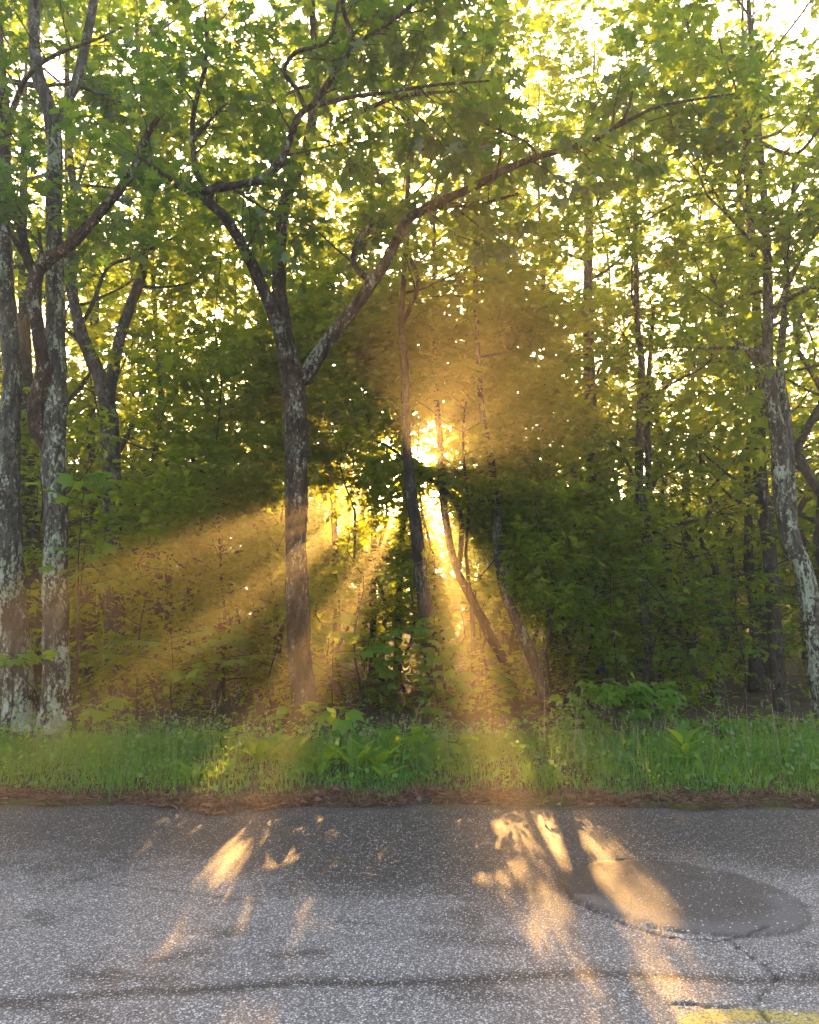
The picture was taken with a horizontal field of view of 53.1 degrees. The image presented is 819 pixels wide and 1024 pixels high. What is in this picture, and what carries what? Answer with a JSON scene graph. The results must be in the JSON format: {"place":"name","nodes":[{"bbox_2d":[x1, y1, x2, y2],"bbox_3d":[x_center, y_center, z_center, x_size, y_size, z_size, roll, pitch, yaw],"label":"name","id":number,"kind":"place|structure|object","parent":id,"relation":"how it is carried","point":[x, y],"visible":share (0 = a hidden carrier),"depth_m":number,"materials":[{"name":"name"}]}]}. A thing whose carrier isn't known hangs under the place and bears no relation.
{"place":"outdoors","nodes":[
{"label":"outdoors","id":0,"kind":"place"},
{"bbox_2d":[0,804,818,1023],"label":"road","id":1,"kind":"structure","parent":0,"point":[415,914],"depth_m":4.30,"materials":[{"name":"grey asphalt"}]},
{"bbox_2d":[0,625,818,815],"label":"ground","id":2,"kind":"structure","parent":0,"point":[515,704],"depth_m":9.83,"materials":[{"name":"green plant"}]},
{"bbox_2d":[0,649,58,740],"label":"maple sapling","id":3,"kind":"object","parent":2,"relation":"on","point":[31,657],"visible":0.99,"depth_m":9.46,"materials":[{"name":"green plant"}]},
{"bbox_2d":[21,471,114,735],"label":"maple sapling","id":4,"kind":"object","parent":2,"relation":"on","point":[64,480],"visible":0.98,"depth_m":9.89,"materials":[{"name":"green plant"}]},
{"bbox_2d":[35,543,128,725],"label":"maple sapling","id":5,"kind":"object","parent":2,"relation":"on","point":[106,548],"visible":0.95,"depth_m":9.94,"materials":[{"name":"green plant"}]},
{"bbox_2d":[2,11,165,689],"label":"maple tree","id":6,"kind":"object","parent":2,"relation":"on","point":[25,342],"visible":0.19,"depth_m":15.88,"materials":[{"name":"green plant"}]},
{"bbox_2d":[20,402,161,670],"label":"maple tree","id":7,"kind":"object","parent":2,"relation":"on","point":[34,594],"visible":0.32,"depth_m":13.58,"materials":[{"name":"green plant"}]},
{"bbox_2d":[0,0,190,734],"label":"oak tree","id":8,"kind":"object","parent":2,"relation":"on","point":[47,410],"visible":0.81,"depth_m":10.33,"materials":[{"name":"green plant"}]},
{"bbox_2d":[0,0,191,731],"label":"oak tree","id":9,"kind":"object","parent":2,"relation":"on","point":[15,637],"visible":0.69,"depth_m":10.64,"materials":[{"name":"green plant"}]},
{"bbox_2d":[69,697,131,731],"bbox_3d":[-3.476,2.333,9.176,0.786,0.482,0.613,-7,-9,44],"label":"maple seedling","id":10,"kind":"object","parent":2,"relation":"on","point":[97,715],"visible":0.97,"depth_m":9.10,"materials":[{"name":"green plant"}]},
{"bbox_2d":[37,375,170,677],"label":"maple tree","id":11,"kind":"object","parent":2,"relation":"on","point":[84,599],"visible":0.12,"depth_m":17.81,"materials":[{"name":"green plant"}]},
{"bbox_2d":[4,3,209,669],"bbox_3d":[-8.850,-5.939,22.675,6.717,20.255,7.125,2,-7,-18],"label":"maple tree","id":12,"kind":"object","parent":2,"relation":"on","point":[101,334],"visible":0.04,"depth_m":22.08,"materials":[{"name":"green plant"}]},
{"bbox_2d":[0,1,220,548],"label":"maple tree","id":13,"kind":"object","parent":2,"relation":"on","point":[11,73],"visible":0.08,"depth_m":17.84,"materials":[{"name":"green plant"}]},
{"bbox_2d":[30,9,200,630],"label":"maple tree","id":14,"kind":"object","parent":2,"relation":"on","point":[137,449],"visible":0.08,"depth_m":19.18,"materials":[{"name":"green plant"}]},
{"bbox_2d":[35,135,210,670],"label":"maple tree","id":15,"kind":"object","parent":2,"relation":"on","point":[134,366],"visible":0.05,"depth_m":21.98,"materials":[{"name":"green plant"}]},
{"bbox_2d":[0,239,246,691],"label":"maple tree","id":16,"kind":"object","parent":2,"relation":"on","point":[113,316],"visible":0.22,"depth_m":15.11,"materials":[{"name":"green plant"}]},
{"bbox_2d":[3,0,245,700],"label":"maple tree","id":17,"kind":"object","parent":2,"relation":"on","point":[105,383],"visible":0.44,"depth_m":13.84,"materials":[{"name":"green plant"}]},
{"bbox_2d":[19,276,257,688],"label":"maple tree","id":18,"kind":"object","parent":2,"relation":"on","point":[127,386],"visible":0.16,"depth_m":15.91,"materials":[{"name":"green plant"}]},
{"bbox_2d":[11,0,276,688],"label":"maple tree","id":19,"kind":"object","parent":2,"relation":"on","point":[151,6],"visible":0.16,"depth_m":17.39,"materials":[{"name":"green plant"}]},
{"bbox_2d":[79,628,247,720],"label":"maple sapling","id":20,"kind":"object","parent":2,"relation":"on","point":[193,676],"visible":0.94,"depth_m":10.95,"materials":[{"name":"green plant"}]},
{"bbox_2d":[67,430,261,710],"bbox_3d":[-3.860,1.159,12.263,3.320,4.709,3.228,0,-7,0],"label":"bush","id":21,"kind":"object","parent":2,"relation":"on","point":[110,517],"visible":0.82,"depth_m":12.10,"materials":[{"name":"green plant"}]},
{"bbox_2d":[62,34,266,675],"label":"maple tree","id":22,"kind":"object","parent":2,"relation":"on","point":[167,579],"visible":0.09,"depth_m":19.44,"materials":[{"name":"green plant"}]},
{"bbox_2d":[69,189,277,672],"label":"maple tree","id":23,"kind":"object","parent":2,"relation":"on","point":[82,292],"visible":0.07,"depth_m":20.34,"materials":[{"name":"green plant"}]},
{"bbox_2d":[66,300,309,694],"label":"maple tree","id":24,"kind":"object","parent":2,"relation":"on","point":[184,607],"visible":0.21,"depth_m":15.57,"materials":[{"name":"green plant"}]},
{"bbox_2d":[84,107,321,703],"bbox_3d":[-3.344,-1.773,13.326,4.011,9.792,4.510,0,-7,0],"label":"maple tree","id":25,"kind":"object","parent":2,"relation":"on","point":[169,364],"visible":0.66,"depth_m":13.33,"materials":[{"name":"green plant"}]},
{"bbox_2d":[144,613,280,714],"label":"maple sapling","id":26,"kind":"object","parent":2,"relation":"on","point":[243,642],"visible":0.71,"depth_m":11.84,"materials":[{"name":"green plant"}]},
{"bbox_2d":[113,449,314,704],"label":"maple tree","id":27,"kind":"object","parent":2,"relation":"on","point":[265,496],"visible":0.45,"depth_m":13.17,"materials":[{"name":"green plant"}]},
{"bbox_2d":[126,372,318,673],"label":"maple tree","id":28,"kind":"object","parent":2,"relation":"on","point":[230,620],"visible":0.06,"depth_m":19.67,"materials":[{"name":"green plant"}]},
{"bbox_2d":[161,417,348,708],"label":"maple tree","id":29,"kind":"object","parent":2,"relation":"on","point":[235,573],"visible":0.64,"depth_m":12.67,"materials":[{"name":"green plant"}]},
{"bbox_2d":[237,728,293,762],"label":"broadleaf plant","id":30,"kind":"object","parent":2,"relation":"on","point":[259,749],"visible":0.91,"depth_m":7.91,"materials":[{"name":"green plant"}]},
{"bbox_2d":[167,271,400,694],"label":"maple tree","id":31,"kind":"object","parent":2,"relation":"on","point":[185,316],"visible":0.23,"depth_m":14.54,"materials":[{"name":"green plant"}]},
{"bbox_2d":[163,17,405,689],"bbox_3d":[-2.617,-3.108,16.756,5.696,13.432,4.621,-7,-9,44],"label":"maple tree","id":32,"kind":"object","parent":2,"relation":"on","point":[319,144],"visible":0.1,"depth_m":16.20,"materials":[{"name":"green plant"}]},
{"bbox_2d":[254,701,345,734],"bbox_3d":[-1.315,2.463,9.793,1.132,0.412,0.684,0,-7,0],"label":"maple seedling","id":33,"kind":"object","parent":2,"relation":"on","point":[284,710],"visible":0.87,"depth_m":9.77,"materials":[{"name":"green plant"}]},
{"bbox_2d":[230,447,379,657],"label":"maple tree","id":34,"kind":"object","parent":2,"relation":"on","point":[322,551],"visible":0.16,"depth_m":18.43,"materials":[{"name":"green plant"}]},
{"bbox_2d":[190,0,455,683],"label":"maple tree","id":35,"kind":"object","parent":2,"relation":"on","point":[334,527],"visible":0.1,"depth_m":16.80,"materials":[{"name":"green plant"}]},
{"bbox_2d":[256,524,399,695],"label":"maple tree","id":36,"kind":"object","parent":2,"relation":"on","point":[353,573],"visible":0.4,"depth_m":13.91,"materials":[{"name":"green plant"}]},
{"bbox_2d":[254,495,405,654],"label":"maple tree","id":37,"kind":"object","parent":2,"relation":"on","point":[318,519],"visible":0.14,"depth_m":19.82,"materials":[{"name":"green plant"}]},
{"bbox_2d":[272,611,396,706],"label":"maple sapling","id":38,"kind":"object","parent":2,"relation":"on","point":[348,619],"visible":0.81,"depth_m":11.03,"materials":[{"name":"green plant"}]},
{"bbox_2d":[313,707,364,745],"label":"maple seedling","id":39,"kind":"object","parent":2,"relation":"on","point":[340,725],"visible":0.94,"depth_m":8.37,"materials":[{"name":"green plant"}]},
{"bbox_2d":[219,245,463,699],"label":"maple tree","id":40,"kind":"object","parent":2,"relation":"on","point":[305,347],"visible":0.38,"depth_m":13.46,"materials":[{"name":"green plant"}]},
{"bbox_2d":[208,4,475,678],"bbox_3d":[-1.102,-4.595,19.134,5.638,17.012,5.761,-5,-8,34],"label":"maple tree","id":41,"kind":"object","parent":2,"relation":"on","point":[374,540],"visible":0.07,"depth_m":18.50,"materials":[{"name":"green plant"}]},
{"bbox_2d":[251,402,442,712],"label":"maple tree","id":42,"kind":"object","parent":2,"relation":"on","point":[347,433],"visible":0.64,"depth_m":12.40,"materials":[{"name":"green plant"}]},
{"bbox_2d":[312,627,443,717],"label":"maple sapling","id":43,"kind":"object","parent":2,"relation":"on","point":[391,674],"visible":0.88,"depth_m":11.41,"materials":[{"name":"green plant"}]},
{"bbox_2d":[310,450,446,678],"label":"maple tree","id":44,"kind":"object","parent":2,"relation":"on","point":[345,600],"visible":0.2,"depth_m":18.10,"materials":[{"name":"green plant"}]},
{"bbox_2d":[307,277,477,682],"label":"maple tree","id":45,"kind":"object","parent":2,"relation":"on","point":[403,547],"visible":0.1,"depth_m":15.79,"materials":[{"name":"green plant"}]},
{"bbox_2d":[325,425,482,700],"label":"maple tree","id":46,"kind":"object","parent":2,"relation":"on","point":[348,500],"visible":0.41,"depth_m":13.67,"materials":[{"name":"green plant"}]},
{"bbox_2d":[0,644,811,729],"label":"ground cover","id":47,"kind":"object","parent":2,"relation":"on","point":[102,695],"visible":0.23,"depth_m":11.93,"materials":[{"name":"green plant"}]},
{"bbox_2d":[0,677,817,788],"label":"grass stalks","id":48,"kind":"object","parent":2,"relation":"on","point":[793,727],"depth_m":7.98,"materials":[{"name":"plant"}]},
{"bbox_2d":[0,722,818,802],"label":"grass","id":49,"kind":"structure","parent":2,"relation":"on","point":[708,762],"depth_m":7.72,"materials":[{"name":"green plant"}]},
{"bbox_2d":[0,711,818,791],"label":"weeds","id":50,"kind":"object","parent":2,"relation":"on","point":[516,743],"visible":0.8,"depth_m":8.07,"materials":[{"name":"green plant"}]},
{"bbox_2d":[0,780,818,816],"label":"leaf litter","id":51,"kind":"object","parent":2,"relation":"on","point":[441,792],"visible":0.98,"depth_m":6.85,"materials":[{"name":"brown plant"}]},
{"bbox_2d":[278,0,540,385],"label":"maple tree","id":52,"kind":"object","parent":2,"relation":"on","point":[337,211],"visible":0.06,"depth_m":15.81,"materials":[{"name":"green plant"}]},
{"bbox_2d":[302,0,534,681],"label":"maple tree","id":53,"kind":"object","parent":2,"relation":"on","point":[328,191],"visible":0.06,"depth_m":16.72,"materials":[{"name":"green plant"}]},
{"bbox_2d":[48,0,791,735],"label":"oak tree","id":54,"kind":"object","parent":2,"relation":"on","point":[468,112],"visible":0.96,"depth_m":9.76,"materials":[{"name":"green plant"}]},
{"bbox_2d":[272,0,567,718],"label":"maple tree","id":55,"kind":"object","parent":2,"relation":"on","point":[424,599],"visible":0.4,"depth_m":12.38,"materials":[{"name":"green plant"}]},
{"bbox_2d":[359,448,490,662],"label":"maple tree","id":56,"kind":"object","parent":2,"relation":"on","point":[450,605],"visible":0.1,"depth_m":18.57,"materials":[{"name":"green plant"}]},
{"bbox_2d":[325,252,525,649],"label":"maple tree","id":57,"kind":"object","parent":2,"relation":"on","point":[399,504],"visible":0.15,"depth_m":14.76,"materials":[{"name":"green plant"}]},
{"bbox_2d":[40,414,811,633],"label":"distant wood","id":58,"kind":"object","parent":2,"relation":"on","point":[438,532],"visible":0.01,"depth_m":54.98,"materials":[{"name":"yellow plant"}]},
{"bbox_2d":[407,612,471,716],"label":"maple sapling","id":59,"kind":"object","parent":2,"relation":"on","point":[443,657],"visible":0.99,"depth_m":11.23,"materials":[{"name":"green plant"}]},
{"bbox_2d":[315,0,566,699],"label":"maple tree","id":60,"kind":"object","parent":2,"relation":"on","point":[486,628],"visible":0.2,"depth_m":13.79,"materials":[{"name":"green plant"}]},
{"bbox_2d":[427,736,483,761],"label":"maple seedling","id":61,"kind":"object","parent":2,"relation":"on","point":[466,741],"visible":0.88,"depth_m":8.04,"materials":[{"name":"green plant"}]},
{"bbox_2d":[375,456,563,705],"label":"maple tree","id":62,"kind":"object","parent":2,"relation":"on","point":[474,661],"visible":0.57,"depth_m":12.63,"materials":[{"name":"green plant"}]},
{"bbox_2d":[325,210,614,702],"bbox_3d":[0.913,-0.873,13.444,4.568,7.922,4.028,0,-7,0],"label":"maple tree","id":63,"kind":"object","parent":2,"relation":"on","point":[377,324],"visible":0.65,"depth_m":12.88,"materials":[{"name":"green plant"}]},
{"bbox_2d":[399,432,565,700],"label":"maple tree","id":64,"kind":"object","parent":2,"relation":"on","point":[456,614],"visible":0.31,"depth_m":14.24,"materials":[{"name":"green plant"}]},
{"bbox_2d":[433,667,534,718],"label":"maple sapling","id":65,"kind":"object","parent":2,"relation":"on","point":[472,677],"visible":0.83,"depth_m":11.40,"materials":[{"name":"green plant"}]},
{"bbox_2d":[329,0,643,710],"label":"maple tree","id":66,"kind":"object","parent":2,"relation":"on","point":[532,658],"visible":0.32,"depth_m":12.98,"materials":[{"name":"green plant"}]},
{"bbox_2d":[410,423,562,681],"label":"maple tree","id":67,"kind":"object","parent":2,"relation":"on","point":[507,624],"visible":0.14,"depth_m":18.16,"materials":[{"name":"green plant"}]},
{"bbox_2d":[378,21,605,670],"bbox_3d":[2.227,-4.213,21.113,5.936,16.988,5.458,4,-8,-28],"label":"maple tree","id":68,"kind":"object","parent":2,"relation":"on","point":[532,102],"visible":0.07,"depth_m":20.54,"materials":[{"name":"green plant"}]},
{"bbox_2d":[400,0,605,676],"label":"maple tree","id":69,"kind":"object","parent":2,"relation":"on","point":[432,189],"visible":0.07,"depth_m":19.10,"materials":[{"name":"green plant"}]},
{"bbox_2d":[416,249,613,693],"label":"maple tree","id":70,"kind":"object","parent":2,"relation":"on","point":[458,411],"visible":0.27,"depth_m":13.90,"materials":[{"name":"green plant"}]},
{"bbox_2d":[436,0,660,687],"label":"maple tree","id":71,"kind":"object","parent":2,"relation":"on","point":[605,280],"visible":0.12,"depth_m":16.66,"materials":[{"name":"green plant"}]},
{"bbox_2d":[443,382,655,711],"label":"maple tree","id":72,"kind":"object","parent":2,"relation":"on","point":[560,500],"visible":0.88,"depth_m":12.17,"materials":[{"name":"green plant"}]},
{"bbox_2d":[475,236,671,689],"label":"maple tree","id":73,"kind":"object","parent":2,"relation":"on","point":[584,388],"visible":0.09,"depth_m":15.45,"materials":[{"name":"green plant"}]},
{"bbox_2d":[537,710,628,738],"bbox_3d":[1.924,2.412,9.287,0.983,0.352,0.809,2,-7,-20],"label":"maple bush","id":74,"kind":"object","parent":2,"relation":"on","point":[569,719],"visible":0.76,"depth_m":9.16,"materials":[{"name":"green plant"}]},
{"bbox_2d":[449,0,735,692],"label":"maple tree","id":75,"kind":"object","parent":2,"relation":"on","point":[588,277],"visible":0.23,"depth_m":15.83,"materials":[{"name":"green plant"}]},
{"bbox_2d":[489,456,699,703],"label":"maple tree","id":76,"kind":"object","parent":2,"relation":"on","point":[580,635],"visible":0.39,"depth_m":13.30,"materials":[{"name":"green plant"}]},
{"bbox_2d":[508,53,695,670],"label":"maple tree","id":77,"kind":"object","parent":2,"relation":"on","point":[578,265],"visible":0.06,"depth_m":19.67,"materials":[{"name":"green plant"}]},
{"bbox_2d":[514,287,691,681],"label":"maple tree","id":78,"kind":"object","parent":2,"relation":"on","point":[653,422],"visible":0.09,"depth_m":16.88,"materials":[{"name":"green plant"}]},
{"bbox_2d":[547,678,677,737],"bbox_3d":[2.271,2.243,9.324,1.350,0.697,1.216,3,-8,-27],"label":"maple bush","id":79,"kind":"object","parent":2,"relation":"on","point":[602,695],"visible":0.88,"depth_m":9.28,"materials":[{"name":"green plant"}]},
{"bbox_2d":[449,0,782,708],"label":"maple tree","id":80,"kind":"object","parent":2,"relation":"on","point":[642,439],"visible":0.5,"depth_m":13.42,"materials":[{"name":"green plant"}]},
{"bbox_2d":[531,553,708,711],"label":"maple sapling","id":81,"kind":"object","parent":2,"relation":"on","point":[637,580],"visible":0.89,"depth_m":12.12,"materials":[{"name":"green plant"}]},
{"bbox_2d":[547,164,713,654],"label":"maple tree","id":82,"kind":"object","parent":2,"relation":"on","point":[614,286],"visible":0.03,"depth_m":25.51,"materials":[{"name":"green plant"}]},
{"bbox_2d":[475,0,818,726],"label":"maple tree","id":83,"kind":"object","parent":2,"relation":"on","point":[767,212],"visible":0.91,"depth_m":10.99,"materials":[{"name":"green plant"}]},
{"bbox_2d":[614,672,686,735],"bbox_3d":[2.836,2.238,9.627,0.843,0.771,0.874,0,-7,0],"label":"maple bush","id":84,"kind":"object","parent":2,"relation":"on","point":[668,690],"visible":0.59,"depth_m":9.49,"materials":[{"name":"green plant"}]},
{"bbox_2d":[547,435,780,711],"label":"maple tree","id":85,"kind":"object","parent":2,"relation":"on","point":[626,531],"visible":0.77,"depth_m":12.60,"materials":[{"name":"green plant"}]},
{"bbox_2d":[583,490,748,667],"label":"maple tree","id":86,"kind":"object","parent":2,"relation":"on","point":[679,540],"visible":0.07,"depth_m":19.23,"materials":[{"name":"green plant"}]},
{"bbox_2d":[529,0,818,711],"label":"maple tree","id":87,"kind":"object","parent":2,"relation":"on","point":[777,669],"visible":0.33,"depth_m":13.09,"materials":[{"name":"green plant"}]},
{"bbox_2d":[659,722,710,769],"bbox_3d":[2.570,2.218,7.723,0.469,0.445,0.434,0,-7,0],"label":"broadleaf plant","id":88,"kind":"object","parent":2,"relation":"on","point":[681,733],"visible":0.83,"depth_m":7.69,"materials":[{"name":"green plant"}]},
{"bbox_2d":[611,434,763,677],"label":"maple tree","id":89,"kind":"object","parent":2,"relation":"on","point":[687,555],"visible":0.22,"depth_m":16.80,"materials":[{"name":"green plant"}]},
{"bbox_2d":[570,280,816,685],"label":"maple tree","id":90,"kind":"object","parent":2,"relation":"on","point":[662,437],"visible":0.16,"depth_m":15.73,"materials":[{"name":"green plant"}]},
{"bbox_2d":[597,2,808,640],"bbox_3d":[7.606,-4.483,21.454,5.870,17.202,6.485,-1,-7,6],"label":"maple tree","id":91,"kind":"object","parent":2,"relation":"on","point":[773,144],"visible":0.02,"depth_m":21.01,"materials":[{"name":"green plant"}]},
{"bbox_2d":[598,18,807,655],"bbox_3d":[6.385,-3.984,18.072,5.036,15.065,4.741,-3,-7,22],"label":"maple tree","id":92,"kind":"object","parent":2,"relation":"on","point":[764,32],"visible":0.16,"depth_m":18.16,"materials":[{"name":"green plant"}]},
{"bbox_2d":[592,379,817,699],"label":"maple tree","id":93,"kind":"object","parent":2,"relation":"on","point":[712,562],"visible":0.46,"depth_m":14.23,"materials":[{"name":"green plant"}]},
{"bbox_2d":[665,716,767,736],"bbox_3d":[3.597,2.511,9.536,1.280,0.262,0.948,0,-7,0],"label":"maple seedling","id":94,"kind":"object","parent":2,"relation":"on","point":[694,723],"visible":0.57,"depth_m":9.43,"materials":[{"name":"green plant"}]},
{"bbox_2d":[641,17,818,678],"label":"maple tree","id":95,"kind":"object","parent":2,"relation":"on","point":[799,143],"visible":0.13,"depth_m":17.95,"materials":[{"name":"green plant"}]},
{"bbox_2d":[647,79,817,675],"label":"maple tree","id":96,"kind":"object","parent":2,"relation":"on","point":[732,560],"visible":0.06,"depth_m":18.45,"materials":[{"name":"green plant"}]},
{"bbox_2d":[661,573,805,712],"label":"maple sapling","id":97,"kind":"object","parent":2,"relation":"on","point":[724,619],"visible":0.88,"depth_m":12.47,"materials":[{"name":"green plant"}]},
{"bbox_2d":[651,281,818,691],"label":"maple tree","id":98,"kind":"object","parent":2,"relation":"on","point":[755,665],"visible":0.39,"depth_m":15.25,"materials":[{"name":"green plant"}]},
{"bbox_2d":[663,225,818,615],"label":"maple tree","id":99,"kind":"object","parent":2,"relation":"on","point":[722,399],"visible":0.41,"depth_m":13.08,"materials":[{"name":"green plant"}]},
{"bbox_2d":[672,330,818,685],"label":"maple tree","id":100,"kind":"object","parent":2,"relation":"on","point":[800,508],"visible":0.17,"depth_m":15.56,"materials":[{"name":"green plant"}]},
{"bbox_2d":[691,393,816,670],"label":"maple tree","id":101,"kind":"object","parent":2,"relation":"on","point":[793,647],"visible":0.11,"depth_m":19.04,"materials":[{"name":"green plant"}]},
{"bbox_2d":[689,100,818,665],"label":"maple tree","id":102,"kind":"object","parent":2,"relation":"on","point":[756,549],"visible":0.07,"depth_m":22.61,"materials":[{"name":"green plant"}]},
{"bbox_2d":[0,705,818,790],"bbox_3d":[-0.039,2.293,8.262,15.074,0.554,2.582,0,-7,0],"label":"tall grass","id":103,"kind":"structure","parent":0,"point":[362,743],"depth_m":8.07,"materials":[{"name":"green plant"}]},
{"bbox_2d":[0,0,818,622],"label":"sky","id":104,"kind":"structure","parent":0,"point":[787,11],"materials":[{"name":"white"}]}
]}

